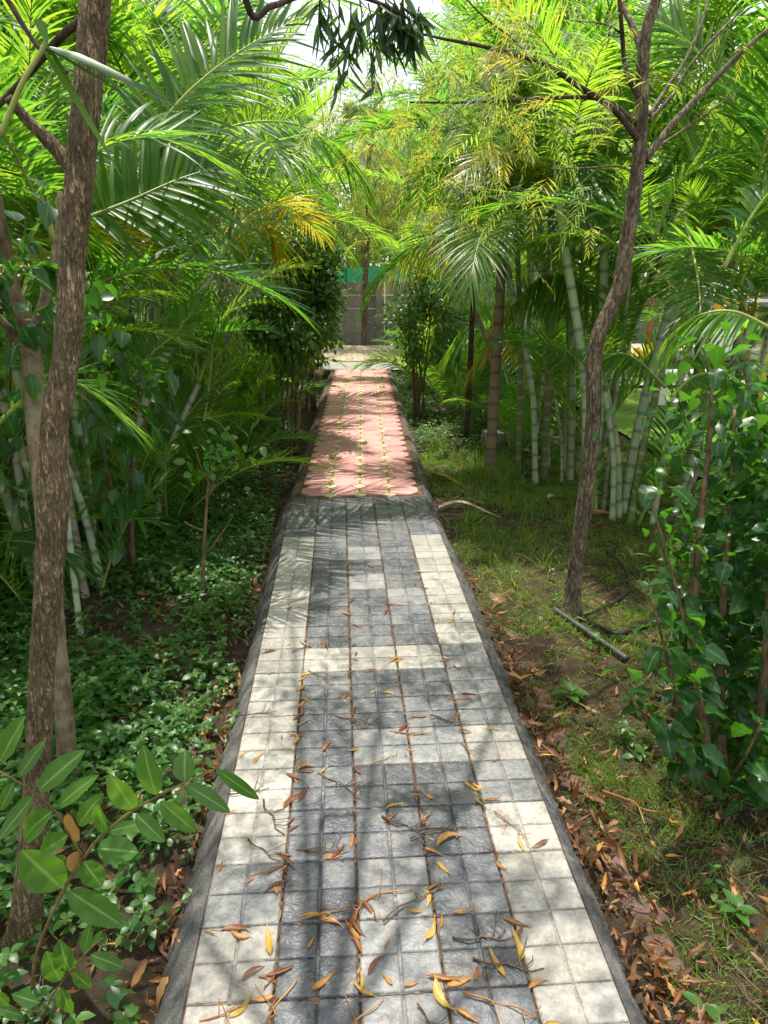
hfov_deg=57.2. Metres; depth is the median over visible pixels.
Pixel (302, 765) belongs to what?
fallen leaf
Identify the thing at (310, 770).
fallen leaf
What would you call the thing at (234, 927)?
fallen leaf
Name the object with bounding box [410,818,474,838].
fallen twig
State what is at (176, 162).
areca palm
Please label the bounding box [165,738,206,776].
fallen twig
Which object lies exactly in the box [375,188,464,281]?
tree
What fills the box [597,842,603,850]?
fallen leaf
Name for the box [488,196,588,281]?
tree
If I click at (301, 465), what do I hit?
path edge
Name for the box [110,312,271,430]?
young palm
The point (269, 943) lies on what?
fallen leaf
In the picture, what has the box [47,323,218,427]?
young palm
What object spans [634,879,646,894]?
fallen leaf
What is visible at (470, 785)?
fallen leaf
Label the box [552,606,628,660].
pipe
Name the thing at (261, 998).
fallen leaf
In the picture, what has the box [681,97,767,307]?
tree
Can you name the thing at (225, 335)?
young palm
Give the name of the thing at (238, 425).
young palm
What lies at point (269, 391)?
young palm
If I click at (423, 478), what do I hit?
path edge
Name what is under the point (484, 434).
concrete block
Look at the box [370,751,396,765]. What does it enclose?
fallen twig
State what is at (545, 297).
areca palm
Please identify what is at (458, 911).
fallen leaf
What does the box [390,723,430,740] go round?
fallen twig
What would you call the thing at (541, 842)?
fallen leaf
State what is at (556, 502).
grass
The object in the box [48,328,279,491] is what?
young palm
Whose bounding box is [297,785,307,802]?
fallen leaf
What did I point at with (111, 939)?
fallen twig
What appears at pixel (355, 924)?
fallen leaf
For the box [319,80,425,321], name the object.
tree
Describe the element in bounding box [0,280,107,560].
shrub
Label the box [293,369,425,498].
red path
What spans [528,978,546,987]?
fallen leaf
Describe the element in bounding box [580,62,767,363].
tree
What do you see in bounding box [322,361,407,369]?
concrete apron
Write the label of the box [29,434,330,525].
young palm
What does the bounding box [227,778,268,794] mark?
fallen twig
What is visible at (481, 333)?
areca palm
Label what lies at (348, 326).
boundary wall
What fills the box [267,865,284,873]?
fallen leaf
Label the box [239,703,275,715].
fallen twig
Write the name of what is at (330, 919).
fallen leaf
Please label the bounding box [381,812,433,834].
fallen twig
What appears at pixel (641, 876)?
fallen leaf
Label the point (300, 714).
fallen leaf
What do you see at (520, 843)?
fallen leaf
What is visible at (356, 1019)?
fallen twig
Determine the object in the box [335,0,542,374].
areca palm
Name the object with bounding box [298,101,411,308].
tree
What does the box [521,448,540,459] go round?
palm sheath
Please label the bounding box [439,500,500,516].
palm sheath
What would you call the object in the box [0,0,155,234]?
areca palm
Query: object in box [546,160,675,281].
tree
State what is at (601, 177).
tree
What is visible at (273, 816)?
fallen twig
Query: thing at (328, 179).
areca palm
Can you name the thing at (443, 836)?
fallen leaf
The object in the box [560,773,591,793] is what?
brick
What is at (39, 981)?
fallen twig
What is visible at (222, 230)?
tree
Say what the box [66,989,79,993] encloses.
fallen leaf
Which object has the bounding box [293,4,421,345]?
tree
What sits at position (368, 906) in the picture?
fallen leaf
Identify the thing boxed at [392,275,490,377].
shrub
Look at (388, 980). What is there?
fallen leaf
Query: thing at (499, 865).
fallen leaf
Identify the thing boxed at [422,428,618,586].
tall grass
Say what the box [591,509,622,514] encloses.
palm sheath
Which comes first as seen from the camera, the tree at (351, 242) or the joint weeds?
the joint weeds
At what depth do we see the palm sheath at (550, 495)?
5.52 m
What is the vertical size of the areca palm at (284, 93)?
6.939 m
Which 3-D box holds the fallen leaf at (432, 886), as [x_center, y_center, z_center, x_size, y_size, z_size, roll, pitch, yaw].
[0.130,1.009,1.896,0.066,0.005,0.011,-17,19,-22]
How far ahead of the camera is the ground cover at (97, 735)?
2.98 m
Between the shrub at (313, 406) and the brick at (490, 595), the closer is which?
the brick at (490, 595)
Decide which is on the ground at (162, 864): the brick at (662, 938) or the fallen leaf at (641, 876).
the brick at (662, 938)
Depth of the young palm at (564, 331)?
10.33 m
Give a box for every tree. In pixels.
[0,0,448,957]
[0,126,130,787]
[2,27,60,377]
[22,0,238,318]
[138,185,248,281]
[183,22,331,295]
[235,174,321,278]
[264,71,380,283]
[279,106,407,308]
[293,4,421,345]
[294,0,767,616]
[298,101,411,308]
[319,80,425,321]
[349,58,468,323]
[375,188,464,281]
[386,71,534,279]
[416,17,511,443]
[481,132,632,251]
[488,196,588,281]
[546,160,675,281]
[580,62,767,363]
[622,75,724,307]
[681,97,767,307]
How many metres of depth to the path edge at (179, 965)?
2.07 m
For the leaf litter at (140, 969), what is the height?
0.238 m
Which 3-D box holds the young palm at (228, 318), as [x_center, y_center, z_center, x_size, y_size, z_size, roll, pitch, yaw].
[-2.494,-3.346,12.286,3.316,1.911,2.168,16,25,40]
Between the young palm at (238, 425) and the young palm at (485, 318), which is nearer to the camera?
the young palm at (238, 425)
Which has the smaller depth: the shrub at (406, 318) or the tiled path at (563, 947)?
the tiled path at (563, 947)
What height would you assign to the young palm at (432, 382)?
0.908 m
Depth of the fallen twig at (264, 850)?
2.02 m
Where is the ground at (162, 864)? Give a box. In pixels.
[0,276,767,1023]
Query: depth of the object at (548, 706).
2.96 m
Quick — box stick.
[142,555,154,583]
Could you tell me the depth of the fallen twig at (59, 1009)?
1.69 m
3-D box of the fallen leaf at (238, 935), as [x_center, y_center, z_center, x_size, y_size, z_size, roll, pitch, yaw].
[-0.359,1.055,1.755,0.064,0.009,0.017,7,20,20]
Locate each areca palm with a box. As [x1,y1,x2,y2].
[0,0,138,301]
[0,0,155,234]
[0,0,293,400]
[0,0,313,452]
[0,0,340,635]
[0,0,374,489]
[0,0,383,542]
[48,0,362,430]
[50,0,354,323]
[97,0,411,406]
[125,4,375,353]
[305,29,707,477]
[331,0,767,484]
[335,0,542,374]
[350,0,566,405]
[355,0,767,523]
[356,0,733,441]
[369,0,730,367]
[438,0,766,404]
[453,0,767,554]
[459,0,767,465]
[636,160,767,298]
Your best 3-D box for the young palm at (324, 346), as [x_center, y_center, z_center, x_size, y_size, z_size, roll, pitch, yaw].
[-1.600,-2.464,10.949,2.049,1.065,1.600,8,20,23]
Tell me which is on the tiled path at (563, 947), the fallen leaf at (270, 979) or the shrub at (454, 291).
the fallen leaf at (270, 979)
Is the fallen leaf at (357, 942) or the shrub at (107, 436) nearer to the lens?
the fallen leaf at (357, 942)
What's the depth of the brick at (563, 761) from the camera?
2.62 m
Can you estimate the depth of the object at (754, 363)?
9.02 m
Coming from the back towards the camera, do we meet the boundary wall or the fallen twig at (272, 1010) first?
the boundary wall
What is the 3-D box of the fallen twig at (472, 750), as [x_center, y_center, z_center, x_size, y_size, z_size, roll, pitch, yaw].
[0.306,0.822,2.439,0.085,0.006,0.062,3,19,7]
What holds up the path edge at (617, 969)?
on the ground at (162, 864)
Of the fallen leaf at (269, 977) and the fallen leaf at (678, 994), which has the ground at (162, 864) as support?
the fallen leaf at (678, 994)
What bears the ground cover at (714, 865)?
on the ground at (162, 864)
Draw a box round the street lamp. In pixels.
[343,104,387,266]
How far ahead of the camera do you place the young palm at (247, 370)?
8.21 m
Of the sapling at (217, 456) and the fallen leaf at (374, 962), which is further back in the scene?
the sapling at (217, 456)
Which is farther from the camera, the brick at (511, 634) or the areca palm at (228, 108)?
the areca palm at (228, 108)
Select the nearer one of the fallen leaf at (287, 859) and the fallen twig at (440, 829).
the fallen leaf at (287, 859)
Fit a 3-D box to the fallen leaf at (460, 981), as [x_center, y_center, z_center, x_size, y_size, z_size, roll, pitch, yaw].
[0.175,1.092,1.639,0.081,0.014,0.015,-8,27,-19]
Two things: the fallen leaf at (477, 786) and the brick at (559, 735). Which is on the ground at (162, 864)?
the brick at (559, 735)
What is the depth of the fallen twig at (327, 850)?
2.01 m
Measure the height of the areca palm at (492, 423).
3.632 m
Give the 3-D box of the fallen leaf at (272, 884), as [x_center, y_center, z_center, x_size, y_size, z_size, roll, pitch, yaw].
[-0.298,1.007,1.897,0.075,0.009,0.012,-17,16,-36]
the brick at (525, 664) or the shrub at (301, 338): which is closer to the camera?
the brick at (525, 664)
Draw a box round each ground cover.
[0,367,316,1023]
[384,367,764,901]
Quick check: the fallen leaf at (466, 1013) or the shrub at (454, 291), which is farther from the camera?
the shrub at (454, 291)
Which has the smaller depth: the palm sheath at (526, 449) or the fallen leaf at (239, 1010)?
the fallen leaf at (239, 1010)
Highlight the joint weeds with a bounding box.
[325,371,389,493]
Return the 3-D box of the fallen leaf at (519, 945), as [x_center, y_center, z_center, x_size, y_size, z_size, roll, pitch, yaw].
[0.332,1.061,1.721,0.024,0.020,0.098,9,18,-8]
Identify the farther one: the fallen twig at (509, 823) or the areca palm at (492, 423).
the areca palm at (492, 423)
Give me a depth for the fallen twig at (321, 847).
2.02 m
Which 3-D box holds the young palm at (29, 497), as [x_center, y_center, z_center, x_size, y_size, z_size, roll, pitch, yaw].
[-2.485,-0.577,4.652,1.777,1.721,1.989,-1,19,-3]
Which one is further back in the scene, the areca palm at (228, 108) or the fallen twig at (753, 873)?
the areca palm at (228, 108)
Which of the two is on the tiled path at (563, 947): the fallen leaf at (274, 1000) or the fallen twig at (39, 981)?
the fallen leaf at (274, 1000)
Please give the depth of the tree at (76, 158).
1.50 m
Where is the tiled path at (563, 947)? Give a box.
[180,496,630,1023]
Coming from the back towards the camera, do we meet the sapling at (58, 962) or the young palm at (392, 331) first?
the young palm at (392, 331)
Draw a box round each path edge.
[154,499,290,1023]
[287,371,331,501]
[390,370,432,500]
[426,496,645,1023]
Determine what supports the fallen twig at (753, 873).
on the ground at (162, 864)
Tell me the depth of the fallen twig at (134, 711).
2.88 m
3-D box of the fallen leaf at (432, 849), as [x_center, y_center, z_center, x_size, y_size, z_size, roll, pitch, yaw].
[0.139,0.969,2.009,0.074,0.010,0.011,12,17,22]
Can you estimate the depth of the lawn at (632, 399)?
8.55 m
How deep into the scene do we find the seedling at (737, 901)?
1.96 m
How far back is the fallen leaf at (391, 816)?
2.14 m
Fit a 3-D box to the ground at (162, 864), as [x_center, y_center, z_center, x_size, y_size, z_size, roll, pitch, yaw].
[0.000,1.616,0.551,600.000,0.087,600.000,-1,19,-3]
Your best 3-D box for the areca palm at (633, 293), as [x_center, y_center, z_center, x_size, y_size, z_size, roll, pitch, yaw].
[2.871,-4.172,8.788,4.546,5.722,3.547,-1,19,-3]
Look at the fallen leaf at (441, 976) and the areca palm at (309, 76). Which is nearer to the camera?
the fallen leaf at (441, 976)
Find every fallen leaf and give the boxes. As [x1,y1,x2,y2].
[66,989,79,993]
[162,871,165,893]
[220,924,250,930]
[225,991,250,1019]
[231,930,251,937]
[238,965,262,982]
[245,872,266,883]
[249,995,276,1000]
[256,974,277,983]
[262,964,294,977]
[262,974,275,990]
[263,879,285,893]
[265,924,272,956]
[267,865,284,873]
[268,994,278,1010]
[273,852,290,855]
[274,884,278,894]
[278,854,295,870]
[281,791,303,809]
[285,772,302,780]
[292,710,305,719]
[295,763,317,769]
[296,769,314,771]
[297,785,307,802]
[300,912,328,919]
[309,971,334,991]
[319,917,343,925]
[320,854,342,858]
[321,740,332,751]
[330,844,344,858]
[344,916,361,941]
[349,906,358,928]
[349,933,361,951]
[350,833,352,846]
[352,918,365,936]
[352,978,374,995]
[358,897,375,918]
[360,970,363,992]
[365,955,384,977]
[382,973,393,984]
[383,803,402,808]
[383,812,396,822]
[400,981,418,985]
[407,909,424,911]
[420,789,433,798]
[420,810,425,825]
[421,846,442,855]
[422,881,442,891]
[422,914,435,940]
[423,973,462,979]
[425,886,430,908]
[432,972,460,1009]
[436,831,462,845]
[436,861,450,873]
[444,973,473,986]
[452,1005,479,1022]
[454,908,473,912]
[462,779,482,789]
[469,779,487,791]
[474,963,478,982]
[489,946,507,979]
[495,861,507,869]
[500,916,529,926]
[511,925,524,963]
[512,925,523,939]
[517,834,526,853]
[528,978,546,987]
[530,838,549,848]
[544,1020,563,1023]
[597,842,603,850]
[602,872,606,894]
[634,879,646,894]
[636,866,651,881]
[665,854,681,856]
[672,989,686,1008]
[712,841,731,849]
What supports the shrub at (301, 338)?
on the ground at (162, 864)
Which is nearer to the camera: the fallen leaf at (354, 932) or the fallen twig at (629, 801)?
the fallen leaf at (354, 932)
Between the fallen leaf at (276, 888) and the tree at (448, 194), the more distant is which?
the tree at (448, 194)
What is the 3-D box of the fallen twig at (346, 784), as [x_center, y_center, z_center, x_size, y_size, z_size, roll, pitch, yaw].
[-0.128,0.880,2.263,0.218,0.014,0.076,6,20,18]
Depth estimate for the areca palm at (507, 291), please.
12.02 m
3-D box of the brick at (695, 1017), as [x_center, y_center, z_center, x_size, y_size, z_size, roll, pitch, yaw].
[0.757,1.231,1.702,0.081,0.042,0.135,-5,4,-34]
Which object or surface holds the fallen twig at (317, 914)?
on the tiled path at (563, 947)
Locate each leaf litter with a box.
[7,517,279,1023]
[466,562,767,1023]
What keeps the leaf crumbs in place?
on the ground at (162, 864)
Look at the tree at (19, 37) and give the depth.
11.13 m
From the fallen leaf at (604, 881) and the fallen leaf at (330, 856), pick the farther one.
the fallen leaf at (604, 881)
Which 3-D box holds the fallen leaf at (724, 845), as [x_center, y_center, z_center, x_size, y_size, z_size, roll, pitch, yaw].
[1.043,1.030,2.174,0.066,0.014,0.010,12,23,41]
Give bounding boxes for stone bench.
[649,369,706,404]
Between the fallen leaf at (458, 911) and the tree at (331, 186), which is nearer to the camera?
the fallen leaf at (458, 911)
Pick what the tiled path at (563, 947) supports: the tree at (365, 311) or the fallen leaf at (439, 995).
the fallen leaf at (439, 995)
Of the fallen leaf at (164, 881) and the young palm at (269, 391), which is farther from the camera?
the young palm at (269, 391)
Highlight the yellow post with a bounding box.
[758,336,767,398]
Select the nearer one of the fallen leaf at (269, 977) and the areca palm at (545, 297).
the fallen leaf at (269, 977)
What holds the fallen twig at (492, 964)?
on the tiled path at (563, 947)
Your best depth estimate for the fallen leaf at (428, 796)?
2.23 m
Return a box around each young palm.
[0,311,149,534]
[0,404,173,589]
[11,281,159,390]
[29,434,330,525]
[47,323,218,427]
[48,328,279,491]
[101,282,317,403]
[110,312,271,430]
[130,374,328,492]
[144,368,300,461]
[162,290,254,393]
[182,271,247,367]
[198,322,275,408]
[212,373,344,444]
[232,346,346,373]
[236,343,284,401]
[246,340,346,385]
[349,309,465,393]
[366,324,443,366]
[370,338,507,401]
[382,329,413,352]
[386,298,436,357]
[422,335,543,419]
[434,300,542,384]
[436,278,565,379]
[444,375,611,451]
[455,296,620,430]
[504,249,598,376]
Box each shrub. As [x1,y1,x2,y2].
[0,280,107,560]
[52,308,185,577]
[229,188,356,453]
[287,281,343,410]
[374,255,468,417]
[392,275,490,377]
[427,266,494,333]
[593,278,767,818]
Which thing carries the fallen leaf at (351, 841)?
on the tiled path at (563, 947)
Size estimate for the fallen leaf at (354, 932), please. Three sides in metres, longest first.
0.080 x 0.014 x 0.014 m
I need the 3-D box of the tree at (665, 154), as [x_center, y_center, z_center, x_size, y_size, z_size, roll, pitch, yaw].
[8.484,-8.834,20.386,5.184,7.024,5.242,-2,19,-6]
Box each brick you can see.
[488,593,506,601]
[500,627,520,639]
[518,661,535,668]
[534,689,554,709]
[544,731,570,745]
[556,753,578,771]
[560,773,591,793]
[601,853,633,881]
[614,888,669,931]
[640,933,687,973]
[689,1005,727,1023]
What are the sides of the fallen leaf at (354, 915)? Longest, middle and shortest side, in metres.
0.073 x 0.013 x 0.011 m
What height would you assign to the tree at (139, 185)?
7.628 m
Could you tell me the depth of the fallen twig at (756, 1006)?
1.71 m
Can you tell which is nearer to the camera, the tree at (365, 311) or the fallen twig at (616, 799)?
the fallen twig at (616, 799)
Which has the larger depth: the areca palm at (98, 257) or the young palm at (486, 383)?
the young palm at (486, 383)
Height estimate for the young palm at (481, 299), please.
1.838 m
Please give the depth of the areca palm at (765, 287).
4.67 m
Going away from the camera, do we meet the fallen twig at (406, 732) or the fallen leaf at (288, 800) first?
the fallen leaf at (288, 800)
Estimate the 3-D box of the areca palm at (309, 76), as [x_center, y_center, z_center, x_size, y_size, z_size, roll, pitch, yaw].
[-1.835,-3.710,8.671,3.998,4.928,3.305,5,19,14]
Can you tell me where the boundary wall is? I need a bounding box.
[0,276,767,345]
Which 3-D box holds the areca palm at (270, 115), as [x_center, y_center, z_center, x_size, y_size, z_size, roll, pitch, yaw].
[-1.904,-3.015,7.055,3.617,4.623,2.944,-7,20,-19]
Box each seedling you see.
[553,679,588,703]
[681,991,726,1023]
[715,888,759,926]
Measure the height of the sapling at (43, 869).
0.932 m
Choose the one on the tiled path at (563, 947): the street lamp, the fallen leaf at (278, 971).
the fallen leaf at (278, 971)
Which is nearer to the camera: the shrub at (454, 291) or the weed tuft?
the weed tuft
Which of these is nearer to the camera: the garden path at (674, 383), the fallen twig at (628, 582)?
the fallen twig at (628, 582)
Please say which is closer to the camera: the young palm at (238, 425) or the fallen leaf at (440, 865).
the fallen leaf at (440, 865)
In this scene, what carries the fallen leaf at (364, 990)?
on the tiled path at (563, 947)
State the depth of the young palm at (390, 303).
12.49 m
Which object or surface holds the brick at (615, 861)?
on the ground at (162, 864)
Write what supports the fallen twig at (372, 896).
on the tiled path at (563, 947)
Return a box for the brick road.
[47,343,760,364]
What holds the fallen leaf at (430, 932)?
on the tiled path at (563, 947)
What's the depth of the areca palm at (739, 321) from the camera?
3.72 m
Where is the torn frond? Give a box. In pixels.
[0,19,190,180]
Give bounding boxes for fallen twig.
[25,974,47,992]
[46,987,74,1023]
[96,931,128,944]
[117,696,143,725]
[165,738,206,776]
[199,1000,246,1022]
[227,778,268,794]
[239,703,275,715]
[247,838,287,860]
[255,979,297,1023]
[263,799,301,834]
[296,834,344,853]
[300,895,364,927]
[304,836,348,853]
[308,670,342,683]
[317,772,377,798]
[333,713,393,727]
[343,992,383,1023]
[359,869,412,904]
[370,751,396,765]
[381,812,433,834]
[382,877,451,921]
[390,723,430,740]
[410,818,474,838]
[417,1003,459,1023]
[430,712,465,722]
[452,910,513,940]
[460,742,481,754]
[464,992,541,1023]
[473,938,543,971]
[494,811,525,837]
[602,786,637,815]
[602,790,692,828]
[608,575,643,593]
[709,963,767,1001]
[727,857,767,896]
[745,996,767,1017]
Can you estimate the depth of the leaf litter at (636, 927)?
2.15 m
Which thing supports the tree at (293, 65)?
on the ground at (162, 864)
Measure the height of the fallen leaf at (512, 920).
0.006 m
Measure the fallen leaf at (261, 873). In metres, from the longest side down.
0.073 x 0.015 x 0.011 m
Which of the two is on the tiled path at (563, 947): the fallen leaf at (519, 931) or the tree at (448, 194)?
the fallen leaf at (519, 931)
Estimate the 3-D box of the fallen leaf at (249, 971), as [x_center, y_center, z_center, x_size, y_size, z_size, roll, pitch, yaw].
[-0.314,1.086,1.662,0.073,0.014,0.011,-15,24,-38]
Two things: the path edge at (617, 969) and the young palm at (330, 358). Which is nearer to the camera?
the path edge at (617, 969)
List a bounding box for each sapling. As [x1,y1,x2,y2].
[0,716,258,990]
[0,925,123,1023]
[162,426,266,601]
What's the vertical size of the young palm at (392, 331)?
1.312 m
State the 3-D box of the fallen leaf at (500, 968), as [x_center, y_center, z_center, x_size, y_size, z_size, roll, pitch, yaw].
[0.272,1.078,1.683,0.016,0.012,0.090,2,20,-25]
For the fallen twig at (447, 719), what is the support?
on the tiled path at (563, 947)
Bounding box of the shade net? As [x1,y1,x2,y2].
[331,247,407,308]
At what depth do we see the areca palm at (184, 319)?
4.46 m
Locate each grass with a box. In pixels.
[418,441,767,1023]
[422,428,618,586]
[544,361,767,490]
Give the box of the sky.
[14,0,767,276]
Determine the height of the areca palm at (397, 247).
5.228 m
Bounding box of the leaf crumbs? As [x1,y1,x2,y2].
[1,488,767,1022]
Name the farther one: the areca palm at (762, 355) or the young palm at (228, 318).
the young palm at (228, 318)
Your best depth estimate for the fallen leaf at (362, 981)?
1.65 m
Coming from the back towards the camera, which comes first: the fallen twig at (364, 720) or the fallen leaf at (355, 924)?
the fallen twig at (364, 720)
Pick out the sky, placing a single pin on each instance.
(423, 4)
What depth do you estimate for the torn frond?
1.23 m
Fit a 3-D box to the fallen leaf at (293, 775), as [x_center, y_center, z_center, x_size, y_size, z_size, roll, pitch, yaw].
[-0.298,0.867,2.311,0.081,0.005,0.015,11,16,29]
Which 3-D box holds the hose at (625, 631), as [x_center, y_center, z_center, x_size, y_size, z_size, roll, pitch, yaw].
[1.215,0.576,3.531,0.509,0.047,0.168,4,19,13]
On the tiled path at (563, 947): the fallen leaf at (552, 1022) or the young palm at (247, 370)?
the fallen leaf at (552, 1022)
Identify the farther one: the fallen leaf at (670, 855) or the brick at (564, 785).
the brick at (564, 785)
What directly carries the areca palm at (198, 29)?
on the ground at (162, 864)
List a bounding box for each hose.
[574,615,661,634]
[580,548,630,617]
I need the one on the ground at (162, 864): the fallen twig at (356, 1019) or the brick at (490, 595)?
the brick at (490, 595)
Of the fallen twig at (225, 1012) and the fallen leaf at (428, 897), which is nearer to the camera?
the fallen twig at (225, 1012)
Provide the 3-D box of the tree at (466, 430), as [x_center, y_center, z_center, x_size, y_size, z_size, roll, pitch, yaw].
[0.829,-2.538,6.872,1.178,3.883,1.305,-1,19,-3]
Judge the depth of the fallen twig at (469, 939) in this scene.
1.75 m
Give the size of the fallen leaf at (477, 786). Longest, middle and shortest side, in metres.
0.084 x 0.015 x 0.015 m
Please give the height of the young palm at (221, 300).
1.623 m
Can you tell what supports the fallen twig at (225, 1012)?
on the tiled path at (563, 947)
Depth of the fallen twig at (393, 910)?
1.85 m
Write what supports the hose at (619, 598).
on the ground at (162, 864)
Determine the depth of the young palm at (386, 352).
11.56 m
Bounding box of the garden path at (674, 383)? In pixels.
[579,378,744,385]
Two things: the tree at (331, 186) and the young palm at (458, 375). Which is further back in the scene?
the tree at (331, 186)
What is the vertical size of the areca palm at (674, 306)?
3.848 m
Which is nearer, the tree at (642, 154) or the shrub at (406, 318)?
the tree at (642, 154)
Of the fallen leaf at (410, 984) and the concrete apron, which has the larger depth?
the concrete apron
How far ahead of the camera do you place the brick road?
14.87 m
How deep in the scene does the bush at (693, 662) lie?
2.33 m
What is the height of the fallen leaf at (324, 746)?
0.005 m
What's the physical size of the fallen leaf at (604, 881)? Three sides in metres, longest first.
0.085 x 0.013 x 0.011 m
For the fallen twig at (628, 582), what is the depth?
4.05 m
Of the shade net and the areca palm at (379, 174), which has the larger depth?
the shade net
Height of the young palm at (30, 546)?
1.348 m
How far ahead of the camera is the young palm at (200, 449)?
5.80 m
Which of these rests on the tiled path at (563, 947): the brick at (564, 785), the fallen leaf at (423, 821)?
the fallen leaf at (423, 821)
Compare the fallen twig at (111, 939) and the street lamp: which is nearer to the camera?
the fallen twig at (111, 939)
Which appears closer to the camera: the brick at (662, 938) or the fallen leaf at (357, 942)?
the fallen leaf at (357, 942)
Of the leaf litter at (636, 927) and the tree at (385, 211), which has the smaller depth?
the leaf litter at (636, 927)
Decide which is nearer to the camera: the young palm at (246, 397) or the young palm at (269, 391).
the young palm at (246, 397)
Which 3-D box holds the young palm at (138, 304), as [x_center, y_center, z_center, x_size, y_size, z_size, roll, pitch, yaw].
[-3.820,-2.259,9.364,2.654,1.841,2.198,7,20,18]
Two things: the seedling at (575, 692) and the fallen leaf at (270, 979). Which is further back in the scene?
the seedling at (575, 692)
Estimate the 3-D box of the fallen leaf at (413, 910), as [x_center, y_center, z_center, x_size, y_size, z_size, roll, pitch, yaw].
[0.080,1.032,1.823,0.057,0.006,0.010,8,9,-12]
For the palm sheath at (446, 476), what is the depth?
6.03 m
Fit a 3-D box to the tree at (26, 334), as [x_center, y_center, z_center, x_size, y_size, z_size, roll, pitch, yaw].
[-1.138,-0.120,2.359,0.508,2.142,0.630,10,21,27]
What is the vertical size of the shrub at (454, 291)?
1.985 m
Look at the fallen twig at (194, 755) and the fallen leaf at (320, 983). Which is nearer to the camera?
the fallen leaf at (320, 983)
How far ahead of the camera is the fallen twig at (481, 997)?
1.58 m
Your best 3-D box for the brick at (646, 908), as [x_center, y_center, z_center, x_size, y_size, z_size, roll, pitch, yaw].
[0.732,1.135,2.009,0.094,0.048,0.141,-4,12,-16]
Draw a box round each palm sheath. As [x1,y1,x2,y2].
[430,472,472,489]
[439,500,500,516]
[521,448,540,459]
[547,493,563,498]
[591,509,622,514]
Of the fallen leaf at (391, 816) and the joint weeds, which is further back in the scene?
the joint weeds
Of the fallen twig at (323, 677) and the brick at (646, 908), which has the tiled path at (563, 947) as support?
the fallen twig at (323, 677)
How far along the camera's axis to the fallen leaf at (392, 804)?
2.19 m
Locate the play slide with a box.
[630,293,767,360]
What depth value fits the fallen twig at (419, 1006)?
1.56 m
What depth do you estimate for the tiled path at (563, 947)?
2.12 m
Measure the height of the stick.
0.041 m
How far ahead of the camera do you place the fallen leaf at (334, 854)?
2.01 m
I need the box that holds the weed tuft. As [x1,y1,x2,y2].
[328,454,340,459]
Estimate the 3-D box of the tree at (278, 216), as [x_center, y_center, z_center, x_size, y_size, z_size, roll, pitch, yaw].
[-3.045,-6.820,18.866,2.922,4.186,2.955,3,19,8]
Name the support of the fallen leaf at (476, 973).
on the tiled path at (563, 947)
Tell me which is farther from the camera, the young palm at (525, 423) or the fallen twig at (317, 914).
the young palm at (525, 423)
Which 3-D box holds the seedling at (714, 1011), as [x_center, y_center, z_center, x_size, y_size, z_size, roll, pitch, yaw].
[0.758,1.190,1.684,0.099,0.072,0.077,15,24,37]
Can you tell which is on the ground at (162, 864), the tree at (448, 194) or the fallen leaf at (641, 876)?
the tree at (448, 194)
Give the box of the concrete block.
[481,429,515,442]
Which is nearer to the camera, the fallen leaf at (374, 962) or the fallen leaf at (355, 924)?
the fallen leaf at (374, 962)
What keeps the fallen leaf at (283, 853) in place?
on the tiled path at (563, 947)
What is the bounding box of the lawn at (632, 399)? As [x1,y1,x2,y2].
[532,294,767,496]
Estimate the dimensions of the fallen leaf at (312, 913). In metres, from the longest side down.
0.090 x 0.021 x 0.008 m
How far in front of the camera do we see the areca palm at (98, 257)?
3.42 m
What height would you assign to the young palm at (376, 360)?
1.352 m
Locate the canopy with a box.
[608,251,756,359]

